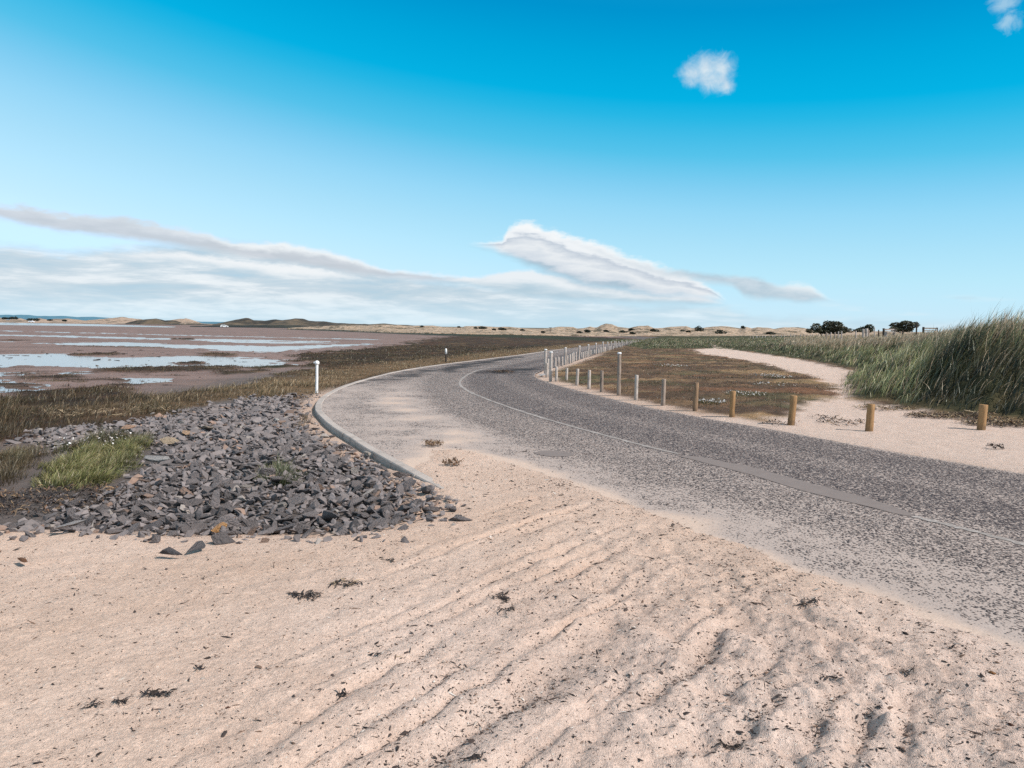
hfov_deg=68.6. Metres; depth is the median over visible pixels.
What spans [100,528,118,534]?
stone
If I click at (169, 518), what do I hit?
stone
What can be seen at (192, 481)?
stone
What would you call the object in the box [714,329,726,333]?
bush
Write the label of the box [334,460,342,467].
stone
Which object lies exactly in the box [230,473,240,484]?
stone
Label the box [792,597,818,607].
seaweed
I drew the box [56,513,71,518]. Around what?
stone
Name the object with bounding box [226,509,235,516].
stone
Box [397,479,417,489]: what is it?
stone
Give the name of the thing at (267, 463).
stone
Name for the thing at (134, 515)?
stone
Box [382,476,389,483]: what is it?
stone
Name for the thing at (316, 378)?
marker post
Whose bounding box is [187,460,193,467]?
stone
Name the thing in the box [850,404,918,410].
wrack
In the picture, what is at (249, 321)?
dunes
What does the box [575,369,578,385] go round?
bollard
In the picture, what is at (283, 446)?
stone
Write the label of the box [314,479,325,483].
stone
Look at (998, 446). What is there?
wrack
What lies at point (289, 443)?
stone
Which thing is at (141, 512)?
stone
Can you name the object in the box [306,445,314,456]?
stone
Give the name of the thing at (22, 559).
stone
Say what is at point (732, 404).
bollard
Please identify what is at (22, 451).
grass tuft
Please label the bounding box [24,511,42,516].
stone
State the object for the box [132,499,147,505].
stone
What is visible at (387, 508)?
stone
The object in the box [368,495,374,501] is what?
stone
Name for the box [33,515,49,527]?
stone
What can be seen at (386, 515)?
stone
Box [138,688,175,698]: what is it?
seaweed
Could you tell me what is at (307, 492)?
stone
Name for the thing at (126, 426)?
stone
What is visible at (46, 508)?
wrack
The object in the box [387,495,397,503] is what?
stone
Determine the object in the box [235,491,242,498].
stone
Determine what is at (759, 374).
flowering plant
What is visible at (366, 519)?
stone
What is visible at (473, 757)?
seaweed
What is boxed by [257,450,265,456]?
stone
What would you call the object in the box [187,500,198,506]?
stone
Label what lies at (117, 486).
stone
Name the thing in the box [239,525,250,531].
stone
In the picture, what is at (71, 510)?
stone
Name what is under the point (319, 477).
stone
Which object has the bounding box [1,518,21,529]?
stone
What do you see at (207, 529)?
stone
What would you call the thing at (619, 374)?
marker post
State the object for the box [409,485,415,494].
stone
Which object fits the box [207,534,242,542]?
stone
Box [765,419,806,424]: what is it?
wrack
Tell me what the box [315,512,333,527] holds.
stone
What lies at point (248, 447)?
stone
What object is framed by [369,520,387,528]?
stone
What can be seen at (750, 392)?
flowering plant
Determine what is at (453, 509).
stone
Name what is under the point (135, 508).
stone
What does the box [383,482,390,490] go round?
stone
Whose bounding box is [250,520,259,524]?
stone
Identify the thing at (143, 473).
stone
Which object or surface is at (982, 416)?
bollard
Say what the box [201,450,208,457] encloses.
stone
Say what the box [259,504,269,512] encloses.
stone
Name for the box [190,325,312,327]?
dunes
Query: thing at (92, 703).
seaweed
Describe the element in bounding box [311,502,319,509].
stone
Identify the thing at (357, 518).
stone
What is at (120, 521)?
stone
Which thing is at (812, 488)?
road repair
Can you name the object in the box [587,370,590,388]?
bollard
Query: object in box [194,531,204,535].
stone
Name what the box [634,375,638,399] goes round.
bollard
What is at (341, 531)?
stone
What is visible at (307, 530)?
stone
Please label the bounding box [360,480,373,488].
stone
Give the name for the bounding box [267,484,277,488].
stone
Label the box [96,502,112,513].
stone
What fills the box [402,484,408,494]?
stone
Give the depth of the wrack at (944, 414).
15.28 m
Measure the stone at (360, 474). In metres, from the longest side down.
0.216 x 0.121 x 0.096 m
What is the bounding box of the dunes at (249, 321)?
[212,318,413,325]
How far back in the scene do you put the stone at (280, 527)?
6.46 m
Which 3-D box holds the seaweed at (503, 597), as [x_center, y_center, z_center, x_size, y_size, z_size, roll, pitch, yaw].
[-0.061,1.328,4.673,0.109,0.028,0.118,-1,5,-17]
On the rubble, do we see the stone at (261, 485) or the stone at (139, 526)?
the stone at (139, 526)
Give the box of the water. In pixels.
[0,323,381,391]
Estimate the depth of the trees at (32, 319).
637.40 m
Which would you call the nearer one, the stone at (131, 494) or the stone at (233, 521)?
the stone at (233, 521)
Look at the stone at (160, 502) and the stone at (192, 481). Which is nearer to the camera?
the stone at (160, 502)
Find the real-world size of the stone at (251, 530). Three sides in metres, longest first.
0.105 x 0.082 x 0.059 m
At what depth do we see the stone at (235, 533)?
6.33 m
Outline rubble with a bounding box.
[0,393,465,543]
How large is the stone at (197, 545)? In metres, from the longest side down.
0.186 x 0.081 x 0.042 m
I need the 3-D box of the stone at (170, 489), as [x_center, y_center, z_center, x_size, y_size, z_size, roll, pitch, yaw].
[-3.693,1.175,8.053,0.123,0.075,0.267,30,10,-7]
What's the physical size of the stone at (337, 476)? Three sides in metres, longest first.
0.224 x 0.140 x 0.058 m
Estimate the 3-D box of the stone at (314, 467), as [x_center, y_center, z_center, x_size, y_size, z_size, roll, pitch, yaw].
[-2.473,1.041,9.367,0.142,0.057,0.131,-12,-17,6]
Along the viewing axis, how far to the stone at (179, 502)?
7.52 m
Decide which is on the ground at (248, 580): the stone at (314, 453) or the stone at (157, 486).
the stone at (157, 486)
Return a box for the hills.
[0,315,222,323]
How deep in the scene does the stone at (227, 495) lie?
7.92 m
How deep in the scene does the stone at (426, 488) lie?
7.84 m
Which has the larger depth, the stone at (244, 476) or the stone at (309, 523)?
the stone at (244, 476)
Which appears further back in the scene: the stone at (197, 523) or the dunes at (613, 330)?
the dunes at (613, 330)
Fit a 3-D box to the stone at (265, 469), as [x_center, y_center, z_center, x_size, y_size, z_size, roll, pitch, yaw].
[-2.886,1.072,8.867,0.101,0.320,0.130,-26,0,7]
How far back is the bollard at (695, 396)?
15.88 m
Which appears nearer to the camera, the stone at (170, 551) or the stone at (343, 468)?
the stone at (170, 551)
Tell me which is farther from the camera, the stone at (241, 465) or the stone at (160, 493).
the stone at (241, 465)
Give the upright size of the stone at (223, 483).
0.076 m
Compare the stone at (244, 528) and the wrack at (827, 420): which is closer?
the stone at (244, 528)
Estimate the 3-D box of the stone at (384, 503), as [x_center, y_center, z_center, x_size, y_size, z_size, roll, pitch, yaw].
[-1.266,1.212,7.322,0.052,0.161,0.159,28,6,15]
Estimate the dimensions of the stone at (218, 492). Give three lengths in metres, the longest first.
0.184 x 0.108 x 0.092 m
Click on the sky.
(773, 164)
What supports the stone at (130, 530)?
on the ground at (248, 580)
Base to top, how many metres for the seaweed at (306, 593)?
0.021 m
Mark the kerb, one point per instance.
(385, 459)
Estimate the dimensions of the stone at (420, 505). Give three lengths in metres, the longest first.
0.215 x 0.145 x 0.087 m
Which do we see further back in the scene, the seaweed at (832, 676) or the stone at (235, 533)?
the stone at (235, 533)
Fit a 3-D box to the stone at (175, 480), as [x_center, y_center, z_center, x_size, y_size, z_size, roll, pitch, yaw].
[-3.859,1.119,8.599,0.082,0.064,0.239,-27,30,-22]
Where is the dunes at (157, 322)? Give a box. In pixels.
[125,319,209,324]
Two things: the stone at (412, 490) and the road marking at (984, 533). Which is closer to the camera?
the road marking at (984, 533)
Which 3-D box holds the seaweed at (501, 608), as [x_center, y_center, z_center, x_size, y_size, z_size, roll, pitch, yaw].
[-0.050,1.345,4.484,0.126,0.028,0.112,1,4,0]
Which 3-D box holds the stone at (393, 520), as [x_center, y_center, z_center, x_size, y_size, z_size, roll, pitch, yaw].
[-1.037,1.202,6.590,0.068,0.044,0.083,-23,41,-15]
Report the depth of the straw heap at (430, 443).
10.89 m
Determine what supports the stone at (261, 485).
on the ground at (248, 580)
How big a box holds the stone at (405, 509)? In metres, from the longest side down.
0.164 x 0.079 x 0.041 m
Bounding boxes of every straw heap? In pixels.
[422,439,446,446]
[438,458,461,465]
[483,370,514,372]
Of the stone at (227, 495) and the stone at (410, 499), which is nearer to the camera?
the stone at (410, 499)
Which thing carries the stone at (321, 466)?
on the ground at (248, 580)
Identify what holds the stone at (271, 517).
on the ground at (248, 580)
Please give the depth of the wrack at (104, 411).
15.37 m
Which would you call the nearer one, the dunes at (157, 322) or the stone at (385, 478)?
the stone at (385, 478)
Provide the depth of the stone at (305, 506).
7.25 m
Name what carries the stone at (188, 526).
on the stone
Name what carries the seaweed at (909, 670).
on the ground at (248, 580)
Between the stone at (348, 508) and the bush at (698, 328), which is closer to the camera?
the stone at (348, 508)
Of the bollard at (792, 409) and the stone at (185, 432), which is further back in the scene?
the bollard at (792, 409)
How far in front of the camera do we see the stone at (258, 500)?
7.67 m
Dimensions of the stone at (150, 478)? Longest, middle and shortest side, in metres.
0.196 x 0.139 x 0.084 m
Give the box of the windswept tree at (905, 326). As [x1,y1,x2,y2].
[889,320,919,333]
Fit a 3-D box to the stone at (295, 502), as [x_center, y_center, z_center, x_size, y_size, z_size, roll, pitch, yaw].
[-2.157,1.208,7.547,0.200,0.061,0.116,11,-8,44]
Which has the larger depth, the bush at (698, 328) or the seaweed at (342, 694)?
the bush at (698, 328)
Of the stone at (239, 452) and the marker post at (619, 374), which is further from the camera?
the marker post at (619, 374)
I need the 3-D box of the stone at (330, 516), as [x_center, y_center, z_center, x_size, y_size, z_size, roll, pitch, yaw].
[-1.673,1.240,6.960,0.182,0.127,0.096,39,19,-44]
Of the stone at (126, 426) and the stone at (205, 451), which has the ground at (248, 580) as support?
the stone at (205, 451)
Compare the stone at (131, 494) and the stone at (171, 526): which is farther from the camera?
the stone at (131, 494)
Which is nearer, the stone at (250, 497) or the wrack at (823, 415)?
the stone at (250, 497)
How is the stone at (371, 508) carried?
on the ground at (248, 580)
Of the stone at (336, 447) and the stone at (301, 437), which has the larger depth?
the stone at (301, 437)
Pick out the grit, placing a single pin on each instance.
(862, 738)
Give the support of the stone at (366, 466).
on the ground at (248, 580)
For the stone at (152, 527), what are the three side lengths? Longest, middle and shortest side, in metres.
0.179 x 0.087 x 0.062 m
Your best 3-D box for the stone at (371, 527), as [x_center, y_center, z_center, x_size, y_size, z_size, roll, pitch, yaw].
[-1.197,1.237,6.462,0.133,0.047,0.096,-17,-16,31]
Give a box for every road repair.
[534,450,573,455]
[676,455,913,515]
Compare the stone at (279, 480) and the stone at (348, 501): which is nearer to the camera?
the stone at (348, 501)
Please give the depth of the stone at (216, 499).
7.55 m
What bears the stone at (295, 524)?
on the ground at (248, 580)
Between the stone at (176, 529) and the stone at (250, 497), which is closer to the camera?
the stone at (176, 529)
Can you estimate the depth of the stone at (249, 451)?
10.35 m
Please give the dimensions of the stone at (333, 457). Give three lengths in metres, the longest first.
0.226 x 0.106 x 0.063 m
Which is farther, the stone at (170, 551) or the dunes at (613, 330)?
the dunes at (613, 330)
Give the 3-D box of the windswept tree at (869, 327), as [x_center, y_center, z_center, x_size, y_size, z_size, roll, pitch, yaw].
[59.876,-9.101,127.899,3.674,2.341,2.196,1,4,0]
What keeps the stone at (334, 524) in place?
on the ground at (248, 580)
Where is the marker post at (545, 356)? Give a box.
[544,349,546,373]
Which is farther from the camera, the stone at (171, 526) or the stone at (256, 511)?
the stone at (256, 511)
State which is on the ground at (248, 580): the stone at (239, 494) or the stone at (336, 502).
the stone at (336, 502)
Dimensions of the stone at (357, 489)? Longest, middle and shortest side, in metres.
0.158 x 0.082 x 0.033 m
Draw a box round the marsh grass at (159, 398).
[0,344,1020,441]
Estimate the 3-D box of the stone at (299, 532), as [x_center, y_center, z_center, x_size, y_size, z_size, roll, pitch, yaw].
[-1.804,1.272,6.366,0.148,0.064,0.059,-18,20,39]
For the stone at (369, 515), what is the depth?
6.97 m
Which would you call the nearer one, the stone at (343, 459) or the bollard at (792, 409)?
the stone at (343, 459)
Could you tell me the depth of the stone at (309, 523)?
6.69 m
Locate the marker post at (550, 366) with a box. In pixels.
[549,351,552,381]
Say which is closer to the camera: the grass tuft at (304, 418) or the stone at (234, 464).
the stone at (234, 464)
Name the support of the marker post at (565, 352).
on the ground at (248, 580)
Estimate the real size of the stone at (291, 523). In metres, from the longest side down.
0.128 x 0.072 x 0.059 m
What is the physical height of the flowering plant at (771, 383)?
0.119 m
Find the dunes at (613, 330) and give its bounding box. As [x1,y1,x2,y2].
[288,324,927,335]
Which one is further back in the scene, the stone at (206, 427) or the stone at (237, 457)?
the stone at (206, 427)
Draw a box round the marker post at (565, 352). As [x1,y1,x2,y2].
[564,347,566,364]
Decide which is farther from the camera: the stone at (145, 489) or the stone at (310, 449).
the stone at (310, 449)
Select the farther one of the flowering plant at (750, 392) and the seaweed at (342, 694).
the flowering plant at (750, 392)
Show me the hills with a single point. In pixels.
(25, 317)
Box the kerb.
[315,349,559,488]
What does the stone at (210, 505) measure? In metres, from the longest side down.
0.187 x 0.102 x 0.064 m
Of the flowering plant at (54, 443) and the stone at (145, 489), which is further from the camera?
the flowering plant at (54, 443)
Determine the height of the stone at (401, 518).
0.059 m
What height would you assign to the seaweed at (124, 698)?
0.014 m
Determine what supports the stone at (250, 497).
on the ground at (248, 580)
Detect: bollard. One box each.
[555,366,557,381]
[565,368,567,379]
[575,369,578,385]
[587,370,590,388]
[600,371,603,391]
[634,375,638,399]
[661,379,665,405]
[693,382,698,410]
[729,391,735,416]
[787,395,796,425]
[865,404,874,431]
[976,404,987,429]
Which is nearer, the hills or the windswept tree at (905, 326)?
the windswept tree at (905, 326)
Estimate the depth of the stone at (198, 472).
9.02 m
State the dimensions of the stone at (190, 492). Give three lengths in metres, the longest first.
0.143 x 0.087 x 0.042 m
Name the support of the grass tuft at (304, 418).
on the ground at (248, 580)
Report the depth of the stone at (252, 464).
9.30 m
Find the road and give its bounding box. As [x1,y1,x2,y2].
[322,341,1023,650]
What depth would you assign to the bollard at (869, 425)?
13.01 m
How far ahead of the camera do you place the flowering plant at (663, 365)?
32.96 m
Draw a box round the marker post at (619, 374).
[617,352,620,395]
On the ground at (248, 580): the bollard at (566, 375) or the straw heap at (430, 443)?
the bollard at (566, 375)
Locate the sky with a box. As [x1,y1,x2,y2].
[0,0,1023,331]
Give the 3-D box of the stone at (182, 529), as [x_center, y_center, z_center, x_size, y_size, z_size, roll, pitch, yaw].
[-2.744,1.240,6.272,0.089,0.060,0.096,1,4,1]
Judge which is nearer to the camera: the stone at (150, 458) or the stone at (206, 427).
the stone at (150, 458)
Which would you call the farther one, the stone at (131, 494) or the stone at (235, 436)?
the stone at (235, 436)
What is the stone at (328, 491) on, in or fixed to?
on the ground at (248, 580)
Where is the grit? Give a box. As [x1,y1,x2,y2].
[0,444,1023,767]
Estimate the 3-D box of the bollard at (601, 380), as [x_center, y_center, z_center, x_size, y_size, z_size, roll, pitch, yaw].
[2.436,0.004,20.370,0.093,0.729,0.096,2,5,21]
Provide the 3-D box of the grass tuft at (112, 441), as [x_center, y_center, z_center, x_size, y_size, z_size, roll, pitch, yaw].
[-6.218,0.779,11.573,1.307,0.326,1.692,1,4,0]
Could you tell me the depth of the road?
9.00 m
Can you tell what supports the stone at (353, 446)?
on the ground at (248, 580)
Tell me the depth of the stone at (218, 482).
8.46 m
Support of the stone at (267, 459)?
on the ground at (248, 580)
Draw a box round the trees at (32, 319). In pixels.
[26,318,40,320]
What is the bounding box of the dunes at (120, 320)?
[0,317,211,324]
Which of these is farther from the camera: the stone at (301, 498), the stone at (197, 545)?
the stone at (301, 498)
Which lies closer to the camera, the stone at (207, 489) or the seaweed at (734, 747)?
the seaweed at (734, 747)
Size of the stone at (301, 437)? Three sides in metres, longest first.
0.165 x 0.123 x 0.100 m
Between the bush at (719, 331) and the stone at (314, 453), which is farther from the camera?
the bush at (719, 331)
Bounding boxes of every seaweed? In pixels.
[85,700,104,708]
[112,694,135,707]
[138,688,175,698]
[285,590,320,599]
[326,578,364,588]
[336,686,352,697]
[463,752,483,761]
[493,592,511,601]
[493,605,513,611]
[717,739,742,750]
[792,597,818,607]
[821,674,839,678]
[899,667,920,676]
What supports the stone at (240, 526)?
on the rubble
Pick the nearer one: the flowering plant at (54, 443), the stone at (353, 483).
the stone at (353, 483)
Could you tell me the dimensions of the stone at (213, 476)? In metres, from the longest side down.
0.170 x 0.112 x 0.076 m
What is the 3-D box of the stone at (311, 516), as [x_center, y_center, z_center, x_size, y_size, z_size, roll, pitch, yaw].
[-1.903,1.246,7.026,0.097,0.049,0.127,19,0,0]
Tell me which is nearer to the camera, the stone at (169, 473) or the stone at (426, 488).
the stone at (426, 488)
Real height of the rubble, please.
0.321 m
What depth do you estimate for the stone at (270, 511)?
7.13 m
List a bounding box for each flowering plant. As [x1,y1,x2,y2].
[24,432,87,455]
[60,431,123,455]
[654,364,686,367]
[698,398,726,404]
[723,389,767,396]
[749,380,797,385]
[751,373,782,375]
[764,375,793,378]
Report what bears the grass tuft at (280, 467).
on the ground at (248, 580)
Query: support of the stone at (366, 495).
on the ground at (248, 580)
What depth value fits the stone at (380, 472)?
8.90 m
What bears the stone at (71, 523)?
on the ground at (248, 580)
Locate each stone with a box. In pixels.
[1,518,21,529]
[17,557,27,562]
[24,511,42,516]
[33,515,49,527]
[55,519,86,528]
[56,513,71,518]
[62,506,80,515]
[65,501,74,508]
[67,519,86,526]
[85,519,96,526]
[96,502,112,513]
[99,509,109,516]
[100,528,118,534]
[110,515,129,525]
[114,481,123,493]
[121,424,136,428]
[124,523,147,529]
[124,528,141,533]
[128,493,140,496]
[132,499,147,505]
[132,506,139,512]
[132,512,137,518]
[137,510,146,516]
[139,471,154,477]
[139,485,148,496]
[141,485,159,490]
[142,475,154,484]
[144,455,169,461]
[145,515,157,519]
[149,499,165,505]
[149,524,156,531]
[149,537,163,542]
[154,489,167,500]
[159,436,178,443]
[160,547,182,554]
[162,515,175,523]
[163,471,174,475]
[165,487,175,492]
[168,462,178,466]
[168,523,176,529]
[170,477,178,482]
[172,524,180,535]
[173,498,186,507]
[177,527,190,535]
[178,512,192,518]
[180,523,196,528]
[182,430,189,434]
[185,488,196,495]
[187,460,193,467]
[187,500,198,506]
[187,540,205,551]
[188,478,196,488]
[188,502,209,517]
[192,521,205,525]
[194,450,208,457]
[194,470,204,474]
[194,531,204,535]
[195,525,214,532]
[198,514,215,519]
[199,425,213,428]
[200,487,216,491]
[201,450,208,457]
[203,480,215,487]
[204,490,222,498]
[205,501,216,512]
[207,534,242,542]
[208,474,219,477]
[211,495,224,506]
[211,522,226,532]
[216,479,229,486]
[220,505,230,516]
[221,480,229,487]
[224,492,235,497]
[225,481,232,486]
[225,516,239,531]
[226,433,242,442]
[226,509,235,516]
[226,532,241,534]
[228,448,246,457]
[229,461,238,467]
[230,455,240,460]
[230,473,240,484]
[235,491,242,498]
[236,463,248,468]
[237,525,266,527]
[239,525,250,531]
[240,480,249,490]
[240,494,261,500]
[240,520,249,524]
[241,473,252,479]
[242,445,253,450]
[246,449,253,454]
[246,459,257,470]
[247,505,258,510]
[248,527,258,535]
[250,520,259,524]
[253,508,263,515]
[255,497,267,504]
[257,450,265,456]
[257,482,267,488]
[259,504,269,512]
[260,463,271,478]
[261,456,274,461]
[265,461,277,466]
[265,508,274,518]
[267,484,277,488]
[268,514,274,521]
[268,522,294,533]
[273,502,284,508]
[274,515,291,523]
[276,476,283,483]
[276,510,286,515]
[277,444,288,447]
[285,519,295,526]
[286,441,292,445]
[289,501,302,507]
[292,521,301,527]
[295,529,304,535]
[297,435,306,441]
[297,496,306,501]
[299,502,311,511]
[300,519,314,528]
[303,525,318,535]
[304,488,318,501]
[304,514,314,518]
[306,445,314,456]
[307,464,317,469]
[308,451,322,456]
[308,471,313,479]
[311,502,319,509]
[313,474,327,482]
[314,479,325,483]
[315,450,331,456]
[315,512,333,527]
[318,464,326,471]
[322,453,338,462]
[324,489,332,496]
[324,514,339,521]
[328,521,343,528]
[332,445,343,450]
[332,498,340,505]
[332,527,348,534]
[333,473,344,480]
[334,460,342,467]
[334,465,352,472]
[335,458,346,461]
[342,499,356,506]
[345,505,353,511]
[347,443,357,448]
[347,480,359,487]
[348,514,366,523]
[350,487,364,491]
[354,505,370,516]
[357,471,366,480]
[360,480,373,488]
[360,518,377,521]
[361,465,372,468]
[361,490,371,501]
[362,501,376,512]
[364,514,379,519]
[366,525,378,529]
[367,505,375,513]
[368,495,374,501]
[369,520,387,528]
[377,500,386,514]
[378,469,386,477]
[378,505,394,514]
[378,513,393,518]
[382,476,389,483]
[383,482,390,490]
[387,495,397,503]
[389,516,397,524]
[395,506,408,512]
[396,468,406,476]
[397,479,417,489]
[397,515,405,521]
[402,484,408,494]
[407,496,415,504]
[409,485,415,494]
[409,508,419,515]
[411,500,428,509]
[423,483,429,493]
[425,494,432,499]
[441,507,460,511]
[447,510,467,520]
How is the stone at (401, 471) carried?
on the ground at (248, 580)
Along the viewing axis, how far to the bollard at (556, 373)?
24.18 m
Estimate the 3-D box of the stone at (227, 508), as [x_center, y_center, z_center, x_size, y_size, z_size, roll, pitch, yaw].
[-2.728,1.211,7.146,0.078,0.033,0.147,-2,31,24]
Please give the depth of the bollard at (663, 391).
16.95 m
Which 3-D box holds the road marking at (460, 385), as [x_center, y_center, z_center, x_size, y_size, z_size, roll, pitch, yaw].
[-0.223,0.095,21.708,2.576,0.001,22.876,0,4,-7]
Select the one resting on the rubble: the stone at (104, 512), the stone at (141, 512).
the stone at (104, 512)
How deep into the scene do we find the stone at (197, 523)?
6.78 m
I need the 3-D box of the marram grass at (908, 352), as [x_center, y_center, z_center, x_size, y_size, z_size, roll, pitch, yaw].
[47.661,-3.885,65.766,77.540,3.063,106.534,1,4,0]
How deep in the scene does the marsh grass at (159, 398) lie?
21.19 m
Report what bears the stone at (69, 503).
on the ground at (248, 580)
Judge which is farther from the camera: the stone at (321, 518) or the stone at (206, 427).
the stone at (206, 427)
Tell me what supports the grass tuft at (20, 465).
on the ground at (248, 580)
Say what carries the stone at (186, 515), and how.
on the ground at (248, 580)
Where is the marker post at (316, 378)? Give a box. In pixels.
[314,361,318,392]
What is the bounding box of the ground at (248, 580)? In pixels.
[0,322,1023,767]
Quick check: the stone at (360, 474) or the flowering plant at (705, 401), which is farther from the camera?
the flowering plant at (705, 401)
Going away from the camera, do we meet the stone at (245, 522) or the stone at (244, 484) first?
the stone at (245, 522)
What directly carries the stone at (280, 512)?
on the ground at (248, 580)
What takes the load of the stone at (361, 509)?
on the ground at (248, 580)
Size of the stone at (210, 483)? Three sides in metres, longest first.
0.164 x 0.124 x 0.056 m
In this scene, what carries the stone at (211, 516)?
on the ground at (248, 580)
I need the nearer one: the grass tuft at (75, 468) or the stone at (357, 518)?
the stone at (357, 518)
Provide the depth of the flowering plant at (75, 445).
10.75 m
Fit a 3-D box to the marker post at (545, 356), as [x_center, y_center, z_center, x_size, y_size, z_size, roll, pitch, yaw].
[1.220,-0.727,27.365,0.110,1.099,0.105,0,3,-8]
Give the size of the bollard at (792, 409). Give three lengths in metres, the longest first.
0.694 x 0.130 x 0.127 m
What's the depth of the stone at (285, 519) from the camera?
6.86 m
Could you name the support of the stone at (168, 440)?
on the rubble
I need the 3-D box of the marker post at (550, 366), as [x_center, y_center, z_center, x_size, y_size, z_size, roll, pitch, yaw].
[1.259,-0.492,24.334,0.110,1.124,0.105,2,4,15]
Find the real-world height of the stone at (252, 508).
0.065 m
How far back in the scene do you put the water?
43.10 m
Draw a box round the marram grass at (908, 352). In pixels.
[602,300,1023,417]
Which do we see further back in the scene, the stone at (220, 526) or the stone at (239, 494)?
the stone at (239, 494)
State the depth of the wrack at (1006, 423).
14.19 m
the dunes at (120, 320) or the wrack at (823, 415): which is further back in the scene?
the dunes at (120, 320)
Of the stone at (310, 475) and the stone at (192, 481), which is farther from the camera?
the stone at (310, 475)
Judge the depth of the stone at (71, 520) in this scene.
6.65 m
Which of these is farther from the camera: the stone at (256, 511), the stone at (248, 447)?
the stone at (248, 447)
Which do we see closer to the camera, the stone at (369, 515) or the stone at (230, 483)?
the stone at (369, 515)
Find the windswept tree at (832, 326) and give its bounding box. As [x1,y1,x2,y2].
[806,320,852,335]
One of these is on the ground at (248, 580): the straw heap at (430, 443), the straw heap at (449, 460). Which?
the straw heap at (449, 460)
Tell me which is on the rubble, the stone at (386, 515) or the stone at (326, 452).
the stone at (326, 452)
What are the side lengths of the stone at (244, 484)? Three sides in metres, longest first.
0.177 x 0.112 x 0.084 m
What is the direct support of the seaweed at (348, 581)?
on the ground at (248, 580)
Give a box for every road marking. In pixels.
[459,366,680,453]
[911,516,1023,544]
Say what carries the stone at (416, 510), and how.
on the ground at (248, 580)
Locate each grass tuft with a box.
[0,441,56,487]
[0,442,35,461]
[27,432,158,491]
[55,429,154,452]
[254,456,307,488]
[296,416,309,428]
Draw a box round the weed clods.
[0,350,330,390]
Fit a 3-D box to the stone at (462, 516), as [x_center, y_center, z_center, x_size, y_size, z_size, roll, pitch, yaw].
[-0.477,1.204,6.698,0.221,0.103,0.087,-29,-28,2]
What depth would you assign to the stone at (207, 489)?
8.06 m
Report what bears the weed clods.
on the ground at (248, 580)
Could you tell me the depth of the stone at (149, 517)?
6.90 m
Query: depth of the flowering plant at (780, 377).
26.45 m
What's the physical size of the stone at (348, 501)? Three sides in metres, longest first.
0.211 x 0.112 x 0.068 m
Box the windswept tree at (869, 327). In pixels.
[853,324,873,332]
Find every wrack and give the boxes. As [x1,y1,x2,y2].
[0,482,153,517]
[40,403,176,417]
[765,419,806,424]
[808,414,839,418]
[814,417,865,425]
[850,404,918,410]
[899,409,1003,418]
[949,416,1023,426]
[982,443,1007,448]
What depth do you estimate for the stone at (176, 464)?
9.55 m
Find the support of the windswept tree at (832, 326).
on the ground at (248, 580)
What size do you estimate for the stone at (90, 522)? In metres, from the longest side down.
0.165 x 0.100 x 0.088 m
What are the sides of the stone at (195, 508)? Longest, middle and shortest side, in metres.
0.219 x 0.206 x 0.048 m
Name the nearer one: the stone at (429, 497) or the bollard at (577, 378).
the stone at (429, 497)
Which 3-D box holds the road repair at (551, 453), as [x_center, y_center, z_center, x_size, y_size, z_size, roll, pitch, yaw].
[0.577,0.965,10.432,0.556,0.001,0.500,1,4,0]
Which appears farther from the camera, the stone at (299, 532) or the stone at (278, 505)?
the stone at (278, 505)
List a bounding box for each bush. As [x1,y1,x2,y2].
[694,326,704,331]
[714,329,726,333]
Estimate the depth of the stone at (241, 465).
9.39 m

